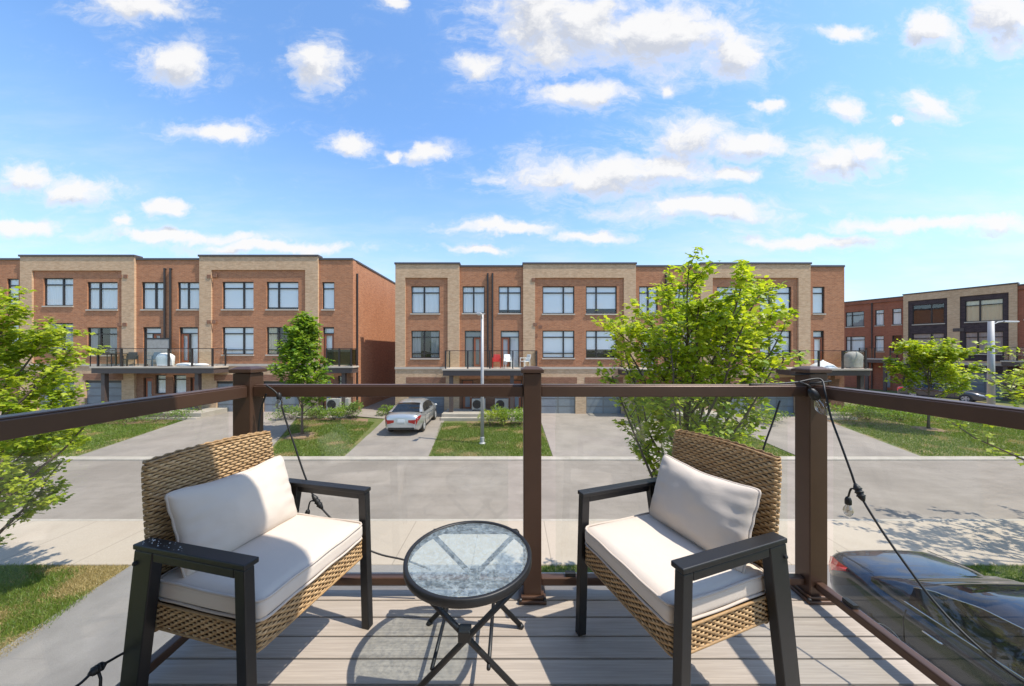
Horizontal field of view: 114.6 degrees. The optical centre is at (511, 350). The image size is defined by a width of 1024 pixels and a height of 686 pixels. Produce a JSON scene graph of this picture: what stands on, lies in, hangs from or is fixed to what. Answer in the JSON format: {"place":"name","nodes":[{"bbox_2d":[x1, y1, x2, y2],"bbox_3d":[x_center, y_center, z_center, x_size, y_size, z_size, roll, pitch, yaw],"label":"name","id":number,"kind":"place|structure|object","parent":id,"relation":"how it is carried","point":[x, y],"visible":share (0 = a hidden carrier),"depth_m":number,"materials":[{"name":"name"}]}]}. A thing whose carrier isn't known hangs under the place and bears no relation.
{"place":"outdoors","nodes":[
{"label":"outdoors","id":0,"kind":"place"},
{"bbox_2d":[2,419,180,455],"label":"lawn","id":1,"kind":"structure","parent":0,"point":[115,435],"depth_m":16.20,"materials":[{"name":"green plant"}]},
{"bbox_2d":[80,412,297,455],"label":"driveway","id":2,"kind":"structure","parent":0,"point":[183,434],"depth_m":15.63,"materials":[{"name":"concrete"}]},
{"bbox_2d":[0,565,522,685],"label":"driveway","id":3,"kind":"structure","parent":0,"point":[72,646],"depth_m":4.70,"materials":[{"name":"concrete"}]},
{"bbox_2d":[350,397,394,418],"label":"side path","id":4,"kind":"structure","parent":0,"point":[370,410],"depth_m":21.91,"materials":[{"name":"concrete"}]},
{"bbox_2d":[345,413,443,455],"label":"driveway","id":5,"kind":"structure","parent":0,"point":[380,439],"depth_m":14.72,"materials":[{"name":"concrete"}]},
{"bbox_2d":[385,398,436,431],"bbox_3d":[-5.381,3.375,18.088,2.130,1.500,4.722,0,0,-2],"label":"parked car","id":6,"kind":"object","parent":5,"relation":"on","point":[412,414],"visible":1,"depth_m":16.50,"materials":[{"name":"silver metal"}]},
{"bbox_2d":[0,521,1023,565],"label":"sidewalk","id":7,"kind":"structure","parent":0,"point":[110,543],"depth_m":7.13,"materials":[{"name":"concrete"}]},
{"bbox_2d":[0,566,1023,647],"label":"lot","id":8,"kind":"structure","parent":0,"point":[567,568],"depth_m":5.99,"materials":[{"name":"green plant"}]},
{"bbox_2d":[0,562,130,655],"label":"lawn","id":9,"kind":"structure","parent":8,"relation":"on","point":[20,589],"depth_m":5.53,"materials":[{"name":"green plant"}]},
{"bbox_2d":[0,286,111,547],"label":"maple tree","id":10,"kind":"object","parent":9,"relation":"on","point":[33,342],"visible":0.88,"depth_m":5.46,"materials":[{"name":"green plant"}]},
{"bbox_2d":[541,562,592,571],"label":"island lawn","id":11,"kind":"structure","parent":8,"relation":"on","point":[564,569],"depth_m":6.26,"materials":[{"name":"green plant"}]},
{"bbox_2d":[590,247,817,477],"bbox_3d":[2.488,1.462,4.631,2.727,5.638,2.620,0,0,0],"label":"maple tree","id":12,"kind":"object","parent":11,"relation":"on","point":[721,321],"visible":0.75,"depth_m":4.27,"materials":[{"name":"green plant"}]},
{"bbox_2d":[947,340,1023,465],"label":"maple tree","id":13,"kind":"object","parent":8,"relation":"on","point":[1014,377],"visible":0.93,"depth_m":7.47,"materials":[{"name":"green plant"}]},
{"bbox_2d":[0,0,1023,301],"label":"sky","id":14,"kind":"structure","parent":0,"point":[881,140],"materials":[{"name":"blue"}]},
{"bbox_2d":[1,461,1023,518],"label":"road","id":15,"kind":"structure","parent":0,"point":[494,489],"depth_m":9.91,"materials":[{"name":"grey asphalt"}]},
{"bbox_2d":[1,387,1023,455],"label":"lot","id":16,"kind":"structure","parent":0,"point":[376,423],"depth_m":15.64,"materials":[{"name":"green plant"}]},
{"bbox_2d":[105,419,176,423],"bbox_3d":[-21.900,3.967,18.400,6.200,0.041,1.200,0,0,0],"label":"garden bed","id":17,"kind":"object","parent":16,"relation":"on","point":[155,420],"visible":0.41,"depth_m":18.31,"materials":[{"name":"brown soil"}]},
{"bbox_2d":[120,405,201,422],"bbox_3d":[-19.782,3.606,18.899,3.323,0.870,3.388,0,0,0],"label":"shrub","id":18,"kind":"object","parent":17,"relation":"on","point":[174,412],"visible":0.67,"depth_m":18.56,"materials":[{"name":"green plant"}]},
{"bbox_2d":[0,255,394,419],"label":"townhouse row","id":19,"kind":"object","parent":16,"relation":"on","point":[221,315],"visible":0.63,"depth_m":20.97,"materials":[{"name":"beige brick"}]},
{"bbox_2d":[41,278,73,306],"bbox_3d":[-28.961,-3.683,21.023,1.973,1.863,0.227,0,0,0],"label":"window","id":20,"kind":"structure","parent":19,"relation":"in","point":[58,291],"depth_m":21.11,"materials":[{"name":"clear glass"}]},
{"bbox_2d":[45,323,72,351],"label":"window","id":21,"kind":"structure","parent":19,"relation":"in","point":[70,329],"depth_m":21.11,"materials":[{"name":"clear glass"}]},
{"bbox_2d":[85,282,117,310],"bbox_3d":[-26.149,-3.443,21.023,2.022,1.841,0.227,0,0,0],"label":"window","id":22,"kind":"structure","parent":19,"relation":"in","point":[103,296],"depth_m":21.11,"materials":[{"name":"clear glass"}]},
{"bbox_2d":[89,328,117,355],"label":"window","id":23,"kind":"structure","parent":19,"relation":"in","point":[93,339],"depth_m":21.12,"materials":[{"name":"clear glass"}]},
{"bbox_2d":[86,380,121,403],"bbox_3d":[-25.991,2.918,21.015,2.345,2.018,0.110,0,0,0],"label":"garage door","id":24,"kind":"structure","parent":19,"relation":"in","point":[115,386],"depth_m":20.99,"materials":[{"name":"grey metal"}]},
{"bbox_2d":[140,282,162,310],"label":"window","id":25,"kind":"structure","parent":19,"relation":"in","point":[152,291],"depth_m":21.13,"materials":[{"name":"clear glass"}]},
{"bbox_2d":[144,327,160,347],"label":"balcony door","id":26,"kind":"structure","parent":19,"relation":"in","point":[151,333],"depth_m":21.10,"materials":[{"name":"clear glass"}]},
{"bbox_2d":[156,375,165,393],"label":"window","id":27,"kind":"structure","parent":19,"relation":"in","point":[160,379],"depth_m":21.14,"materials":[{"name":"clear glass"}]},
{"bbox_2d":[155,353,174,365],"bbox_3d":[-21.244,0.561,20.146,0.944,0.826,0.474,0,0,0],"label":"covered grill","id":28,"kind":"object","parent":19,"relation":"on","point":[161,359],"visible":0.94,"depth_m":19.94,"materials":[{"name":"white fabric"}]},
{"bbox_2d":[174,375,185,392],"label":"window","id":29,"kind":"structure","parent":19,"relation":"in","point":[179,380],"depth_m":21.14,"materials":[{"name":"clear glass"}]},
{"bbox_2d":[176,282,198,310],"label":"window","id":30,"kind":"structure","parent":19,"relation":"in","point":[188,291],"depth_m":21.13,"materials":[{"name":"clear glass"}]},
{"bbox_2d":[180,327,197,363],"bbox_3d":[-20.681,-0.289,21.145,1.184,2.389,0.150,0,0,0],"label":"balcony door","id":31,"kind":"structure","parent":19,"relation":"in","point":[189,337],"depth_m":21.22,"materials":[{"name":"clear glass"}]},
{"bbox_2d":[217,381,232,411],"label":"garage door","id":32,"kind":"structure","parent":19,"relation":"in","point":[225,404],"depth_m":20.99,"materials":[{"name":"grey metal"}]},
{"bbox_2d":[221,282,253,310],"bbox_3d":[-17.495,-3.454,21.012,2.071,1.841,0.205,0,0,0],"label":"window","id":33,"kind":"structure","parent":19,"relation":"in","point":[237,296],"depth_m":21.12,"materials":[{"name":"clear glass"}]},
{"bbox_2d":[221,327,253,355],"bbox_3d":[-17.495,-0.563,21.012,2.071,1.841,0.205,0,0,0],"label":"window","id":34,"kind":"structure","parent":19,"relation":"in","point":[238,341],"depth_m":21.12,"materials":[{"name":"clear glass"}]},
{"bbox_2d":[265,327,288,355],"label":"window","id":35,"kind":"structure","parent":19,"relation":"in","point":[272,333],"depth_m":21.12,"materials":[{"name":"clear glass"}]},
{"bbox_2d":[264,381,298,411],"bbox_3d":[-14.686,2.973,21.015,2.318,2.018,0.110,0,0,0],"label":"garage door","id":36,"kind":"structure","parent":19,"relation":"in","point":[269,403],"depth_m":20.99,"materials":[{"name":"grey metal"}]},
{"bbox_2d":[265,282,298,310],"bbox_3d":[-14.654,-3.454,21.012,2.115,1.841,0.205,0,0,0],"label":"window","id":37,"kind":"structure","parent":19,"relation":"in","point":[279,294],"depth_m":21.12,"materials":[{"name":"clear glass"}]},
{"bbox_2d":[321,282,334,310],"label":"window","id":38,"kind":"structure","parent":19,"relation":"in","point":[328,287],"depth_m":21.15,"materials":[{"name":"clear glass"}]},
{"bbox_2d":[324,327,333,362],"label":"balcony door","id":39,"kind":"structure","parent":19,"relation":"in","point":[328,333],"depth_m":21.09,"materials":[{"name":"clear glass"}]},
{"bbox_2d":[265,404,308,420],"bbox_3d":[-12.757,3.554,18.707,1.803,0.968,2.289,0,0,43],"label":"shrub","id":40,"kind":"object","parent":16,"relation":"on","point":[293,409],"visible":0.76,"depth_m":18.72,"materials":[{"name":"green plant"}]},
{"bbox_2d":[267,310,334,433],"bbox_3d":[-10.071,1.114,15.689,2.946,6.130,2.948,0,0,-28],"label":"young maple","id":41,"kind":"object","parent":16,"relation":"on","point":[299,345],"visible":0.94,"depth_m":15.33,"materials":[{"name":"green plant"}]},
{"bbox_2d":[273,419,373,455],"bbox_3d":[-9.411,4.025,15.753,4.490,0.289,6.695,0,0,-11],"label":"lawn","id":42,"kind":"structure","parent":16,"relation":"on","point":[341,434],"depth_m":15.23,"materials":[{"name":"green plant"}]},
{"bbox_2d":[297,418,367,424],"bbox_3d":[-10.147,4.010,18.393,4.440,0.135,1.438,0,0,-3],"label":"garden bed","id":43,"kind":"object","parent":16,"relation":"on","point":[351,419],"visible":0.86,"depth_m":18.76,"materials":[{"name":"brown soil"}]},
{"bbox_2d":[303,406,328,419],"bbox_3d":[-11.249,3.646,18.849,1.434,0.785,1.434,0,0,-22],"label":"shrub","id":44,"kind":"object","parent":43,"relation":"on","point":[313,413],"visible":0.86,"depth_m":18.74,"materials":[{"name":"green plant"}]},
{"bbox_2d":[315,404,347,419],"bbox_3d":[-10.227,3.564,18.594,2.177,0.949,1.742,0,0,0],"label":"shrub","id":45,"kind":"object","parent":43,"relation":"on","point":[337,410],"visible":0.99,"depth_m":18.51,"materials":[{"name":"green plant"}]},
{"bbox_2d":[337,400,363,417],"bbox_3d":[-9.414,3.475,19.203,1.517,1.095,1.396,0,0,0],"label":"shrub","id":46,"kind":"object","parent":16,"relation":"on","point":[354,407],"visible":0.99,"depth_m":19.10,"materials":[{"name":"green plant"}]},
{"bbox_2d":[429,421,551,455],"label":"lawn","id":47,"kind":"structure","parent":16,"relation":"on","point":[463,429],"depth_m":15.04,"materials":[{"name":"green plant"}]},
{"bbox_2d":[476,312,484,444],"bbox_3d":[-1.361,1.265,14.337,0.285,5.789,0.758,0,0,10],"label":"street lamp","id":48,"kind":"object","parent":47,"relation":"on","point":[482,442],"visible":1,"depth_m":14.51,"materials":[{"name":"grey metal"}]},
{"bbox_2d":[467,422,522,426],"bbox_3d":[-0.650,4.118,18.250,3.900,0.008,1.300,0,0,0],"label":"garden bed","id":49,"kind":"object","parent":16,"relation":"on","point":[493,423],"visible":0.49,"depth_m":18.22,"materials":[{"name":"brown soil"}]},
{"bbox_2d":[477,409,507,424],"bbox_3d":[-1.075,3.662,18.126,1.760,1.066,1.577,0,0,0],"label":"shrub","id":50,"kind":"object","parent":49,"relation":"on","point":[491,415],"visible":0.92,"depth_m":17.75,"materials":[{"name":"green plant"}]},
{"bbox_2d":[394,262,871,420],"bbox_3d":[7.071,-0.612,25.805,29.354,10.144,13.270,0,0,0],"label":"townhouse row","id":51,"kind":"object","parent":16,"relation":"on","point":[541,313],"visible":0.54,"depth_m":21.36,"materials":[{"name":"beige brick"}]},
{"bbox_2d":[410,286,439,314],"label":"window","id":52,"kind":"structure","parent":51,"relation":"in","point":[425,300],"depth_m":21.49,"materials":[{"name":"clear glass"}]},
{"bbox_2d":[410,331,439,359],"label":"window","id":53,"kind":"structure","parent":51,"relation":"in","point":[416,337],"depth_m":21.51,"materials":[{"name":"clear glass"}]},
{"bbox_2d":[408,397,443,412],"bbox_3d":[-5.570,3.161,21.421,2.361,1.989,0.078,0,0,0],"label":"garage door","id":54,"kind":"structure","parent":51,"relation":"in","point":[439,401],"depth_m":21.38,"materials":[{"name":"grey metal"}]},
{"bbox_2d":[462,380,472,408],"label":"front door","id":55,"kind":"structure","parent":51,"relation":"in","point":[466,401],"depth_m":21.49,"materials":[{"name":"brown wood"}]},
{"bbox_2d":[465,331,480,366],"bbox_3d":[-2.528,-0.047,21.535,1.111,2.461,0.150,0,0,0],"label":"balcony door","id":56,"kind":"structure","parent":51,"relation":"in","point":[472,338],"depth_m":21.61,"materials":[{"name":"clear glass"}]},
{"bbox_2d":[462,286,484,313],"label":"window","id":57,"kind":"structure","parent":51,"relation":"in","point":[473,296],"depth_m":21.52,"materials":[{"name":"clear glass"}]},
{"bbox_2d":[498,286,521,313],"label":"window","id":58,"kind":"structure","parent":51,"relation":"in","point":[509,296],"depth_m":21.54,"materials":[{"name":"clear glass"}]},
{"bbox_2d":[501,331,518,366],"bbox_3d":[-0.136,-0.047,21.535,1.194,2.461,0.150,0,0,0],"label":"balcony door","id":59,"kind":"structure","parent":51,"relation":"in","point":[509,339],"depth_m":21.61,"materials":[{"name":"clear glass"}]},
{"bbox_2d":[541,396,574,412],"bbox_3d":[2.986,3.161,21.421,2.250,1.989,0.078,0,0,0],"label":"garage door","id":60,"kind":"structure","parent":51,"relation":"in","point":[548,404],"depth_m":21.38,"materials":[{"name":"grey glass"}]},
{"bbox_2d":[542,286,574,314],"bbox_3d":[3.020,-3.227,21.402,2.152,1.880,0.205,0,0,0],"label":"window","id":61,"kind":"structure","parent":51,"relation":"in","point":[557,300],"depth_m":21.51,"materials":[{"name":"clear glass"}]},
{"bbox_2d":[542,331,574,358],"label":"window","id":62,"kind":"structure","parent":51,"relation":"in","point":[556,344],"depth_m":21.51,"materials":[{"name":"clear glass"}]},
{"bbox_2d":[585,286,616,314],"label":"window","id":63,"kind":"structure","parent":51,"relation":"in","point":[597,297],"depth_m":21.51,"materials":[{"name":"clear glass"}]},
{"bbox_2d":[585,331,616,358],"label":"window","id":64,"kind":"structure","parent":51,"relation":"in","point":[595,340],"depth_m":21.51,"materials":[{"name":"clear glass"}]},
{"bbox_2d":[586,397,620,412],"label":"garage door","id":65,"kind":"structure","parent":51,"relation":"in","point":[593,404],"depth_m":21.38,"materials":[{"name":"grey glass"}]},
{"bbox_2d":[639,286,656,314],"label":"window","id":66,"kind":"structure","parent":51,"relation":"in","point":[642,296],"depth_m":21.52,"materials":[{"name":"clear glass"}]},
{"bbox_2d":[760,287,792,314],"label":"window","id":67,"kind":"structure","parent":51,"relation":"in","point":[784,293],"depth_m":21.51,"materials":[{"name":"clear glass"}]},
{"bbox_2d":[760,331,792,358],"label":"window","id":68,"kind":"structure","parent":51,"relation":"in","point":[785,333],"depth_m":21.50,"materials":[{"name":"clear glass"}]},
{"bbox_2d":[761,397,793,412],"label":"garage door","id":69,"kind":"structure","parent":51,"relation":"in","point":[787,403],"depth_m":21.38,"materials":[{"name":"grey metal"}]},
{"bbox_2d":[813,331,822,363],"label":"balcony door","id":70,"kind":"structure","parent":51,"relation":"in","point":[817,339],"depth_m":21.61,"materials":[{"name":"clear glass"}]},
{"bbox_2d":[812,287,825,314],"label":"window","id":71,"kind":"structure","parent":51,"relation":"in","point":[818,292],"depth_m":21.54,"materials":[{"name":"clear glass"}]},
{"bbox_2d":[844,351,863,367],"bbox_3d":[21.399,0.588,20.586,1.129,1.053,0.566,0,0,-10],"label":"covered grill","id":72,"kind":"object","parent":51,"relation":"on","point":[853,359],"visible":0.94,"depth_m":20.35,"materials":[{"name":"grey fabric"}]},
{"bbox_2d":[827,416,907,424],"bbox_3d":[19.650,4.114,19.600,4.700,0.008,2.800,0,0,0],"label":"garden bed","id":73,"kind":"object","parent":16,"relation":"on","point":[871,422],"visible":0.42,"depth_m":18.71,"materials":[{"name":"brown soil"}]},
{"bbox_2d":[827,403,888,420],"bbox_3d":[19.673,3.602,19.460,3.266,1.176,2.699,0,0,21],"label":"shrub","id":74,"kind":"object","parent":73,"relation":"on","point":[843,414],"visible":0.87,"depth_m":19.05,"materials":[{"name":"green plant"}]},
{"bbox_2d":[837,403,903,420],"bbox_3d":[20.903,3.616,19.433,2.556,1.144,2.748,0,0,0],"label":"shrub","id":75,"kind":"object","parent":73,"relation":"on","point":[876,413],"visible":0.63,"depth_m":19.00,"materials":[{"name":"green plant"}]},
{"bbox_2d":[829,406,1023,455],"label":"lawn","id":76,"kind":"structure","parent":16,"relation":"on","point":[966,442],"depth_m":15.96,"materials":[{"name":"green plant"}]},
{"bbox_2d":[912,426,949,432],"bbox_3d":[21.800,4.104,17.200,1.400,0.070,1.400,0,0,0],"label":"mulch bed","id":77,"kind":"object","parent":16,"relation":"on","point":[931,429],"visible":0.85,"depth_m":16.95,"materials":[{"name":"brown soil"}]},
{"bbox_2d":[882,336,989,427],"bbox_3d":[21.819,1.758,17.139,3.123,5.006,3.537,0,0,-40],"label":"young maple","id":78,"kind":"object","parent":77,"relation":"on","point":[945,354],"visible":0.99,"depth_m":17.01,"materials":[{"name":"green plant"}]},
{"bbox_2d":[844,282,1023,400],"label":"townhouse row","id":79,"kind":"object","parent":16,"relation":"on","point":[875,328],"visible":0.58,"depth_m":30.95,"materials":[{"name":"red brick"}]},
{"bbox_2d":[845,311,864,327],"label":"window","id":80,"kind":"structure","parent":79,"relation":"in","point":[853,319],"depth_m":36.32,"materials":[{"name":"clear glass"}]},
{"bbox_2d":[846,336,864,351],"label":"window","id":81,"kind":"structure","parent":79,"relation":"in","point":[856,342],"depth_m":36.32,"materials":[{"name":"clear glass"}]},
{"bbox_2d":[913,303,944,324],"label":"window","id":82,"kind":"structure","parent":79,"relation":"in","point":[931,308],"depth_m":31.37,"materials":[{"name":"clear glass"}]},
{"bbox_2d":[913,333,944,349],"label":"window","id":83,"kind":"structure","parent":79,"relation":"in","point":[921,337],"depth_m":31.53,"materials":[{"name":"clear glass"}]},
{"bbox_2d":[964,298,1003,322],"bbox_3d":[41.254,-3.433,28.726,0.227,1.973,2.031,0,0,-24],"label":"window","id":84,"kind":"structure","parent":79,"relation":"in","point":[976,311],"depth_m":28.76,"materials":[{"name":"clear glass"}]},
{"bbox_2d":[965,371,1002,398],"bbox_3d":[41.282,3.025,28.667,0.110,2.350,2.025,0,0,-24],"label":"garage door","id":85,"kind":"structure","parent":79,"relation":"in","point":[981,386],"depth_m":28.73,"materials":[{"name":"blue metal"}]},
{"bbox_2d":[965,331,1004,354],"bbox_3d":[41.254,-0.608,28.726,0.227,2.018,2.070,0,0,-24],"label":"window","id":86,"kind":"structure","parent":79,"relation":"in","point":[979,337],"depth_m":28.92,"materials":[{"name":"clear glass"}]},
{"bbox_2d":[997,359,1023,400],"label":"young maple","id":87,"kind":"object","parent":16,"relation":"on","point":[1006,377],"visible":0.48,"depth_m":18.42,"materials":[{"name":"green plant"}]},
{"bbox_2d":[541,413,673,455],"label":"driveway","id":88,"kind":"structure","parent":0,"point":[586,434],"depth_m":16.09,"materials":[{"name":"concrete"}]},
{"bbox_2d":[658,422,791,455],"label":"lawn","id":89,"kind":"structure","parent":0,"point":[767,445],"depth_m":13.98,"materials":[{"name":"green plant"}]},
{"bbox_2d":[788,565,831,588],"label":"driveway","id":90,"kind":"structure","parent":0,"point":[791,568],"depth_m":6.18,"materials":[{"name":"concrete"}]},
{"bbox_2d":[829,550,1023,685],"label":"parked car","id":91,"kind":"object","parent":90,"relation":"on","point":[883,588],"visible":0.73,"depth_m":3.92,"materials":[{"name":"blue paint"}]},
{"bbox_2d":[719,413,918,455],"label":"driveway","id":92,"kind":"structure","parent":0,"point":[782,435],"depth_m":15.04,"materials":[{"name":"concrete"}]},
{"bbox_2d":[964,563,1023,582],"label":"lawn","id":93,"kind":"structure","parent":0,"point":[999,568],"depth_m":6.20,"materials":[{"name":"green plant"}]},
{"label":"deck joists","id":94,"kind":"structure","parent":0,"visible":0},
{"bbox_2d":[148,572,937,685],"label":"deck","id":95,"kind":"structure","parent":94,"relation":"on","point":[325,639],"depth_m":1.36,"materials":[{"name":"grey wood"}]},
{"bbox_2d":[120,431,372,685],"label":"wicker armchair","id":96,"kind":"object","parent":95,"relation":"on","point":[246,601],"visible":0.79,"depth_m":1.10,"materials":[{"name":"brown wicker"}]},
{"bbox_2d":[164,455,296,577],"bbox_3d":[-1.083,0.628,1.316,0.162,0.281,0.441,0,0,13],"label":"throw pillow","id":97,"kind":"object","parent":96,"relation":"on","point":[231,513],"visible":0.9,"depth_m":1.24,"materials":[{"name":"white fabric"}]},
{"bbox_2d":[403,520,531,685],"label":"folding side table","id":98,"kind":"object","parent":95,"relation":"on","point":[500,597],"visible":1,"depth_m":1.17,"materials":[{"name":"clear glass"}]},
{"bbox_2d":[0,366,1023,685],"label":"deck railing","id":99,"kind":"object","parent":95,"relation":"on","point":[248,390],"visible":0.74,"depth_m":1.63,"materials":[{"name":"brown metal"}]},
{"bbox_2d":[75,385,430,685],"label":"string lights","id":100,"kind":"object","parent":99,"relation":"hanging from","point":[98,668],"visible":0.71,"depth_m":1.62,"materials":[{"name":"black plastic"}]},
{"bbox_2d":[749,373,1023,682],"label":"string lights","id":101,"kind":"object","parent":99,"relation":"hanging from","point":[814,394],"visible":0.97,"depth_m":1.42,"materials":[{"name":"black plastic"}]},
{"bbox_2d":[575,429,800,685],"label":"wicker armchair","id":102,"kind":"object","parent":95,"relation":"on","point":[682,598],"visible":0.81,"depth_m":1.11,"materials":[{"name":"brown wicker"}]},
{"bbox_2d":[649,454,760,573],"bbox_3d":[0.751,0.628,1.334,0.166,0.282,0.441,0,0,-20],"label":"throw pillow","id":103,"kind":"object","parent":102,"relation":"on","point":[704,511],"visible":0.86,"depth_m":1.25,"materials":[{"name":"white fabric"}]},
{"label":"ground","id":104,"kind":"structure","parent":0,"visible":0},
{"bbox_2d":[0,519,1023,520],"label":"curb","id":105,"kind":"structure","parent":104,"relation":"on","point":[555,519],"depth_m":8.07,"materials":[{"name":"concrete"}]},
{"bbox_2d":[12,456,1023,460],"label":"curb","id":106,"kind":"structure","parent":104,"relation":"on","point":[561,458],"depth_m":12.56,"materials":[{"name":"concrete"}]},
{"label":"cross street","id":107,"kind":"structure","parent":0,"visible":0},
{"bbox_2d":[897,382,986,401],"bbox_3d":[35.831,3.390,27.409,2.130,1.500,4.622,0,0,-24],"label":"parked car","id":108,"kind":"object","parent":107,"relation":"on","point":[970,396],"visible":0.52,"depth_m":26.73,"materials":[{"name":"grey paint"}]},
{"bbox_2d":[987,321,1019,404],"bbox_3d":[30.265,1.165,20.300,1.901,5.990,0.570,0,0,0],"label":"street lamp","id":109,"kind":"object","parent":107,"relation":"on","point":[991,357],"visible":0.55,"depth_m":20.22,"materials":[{"name":"grey metal"}]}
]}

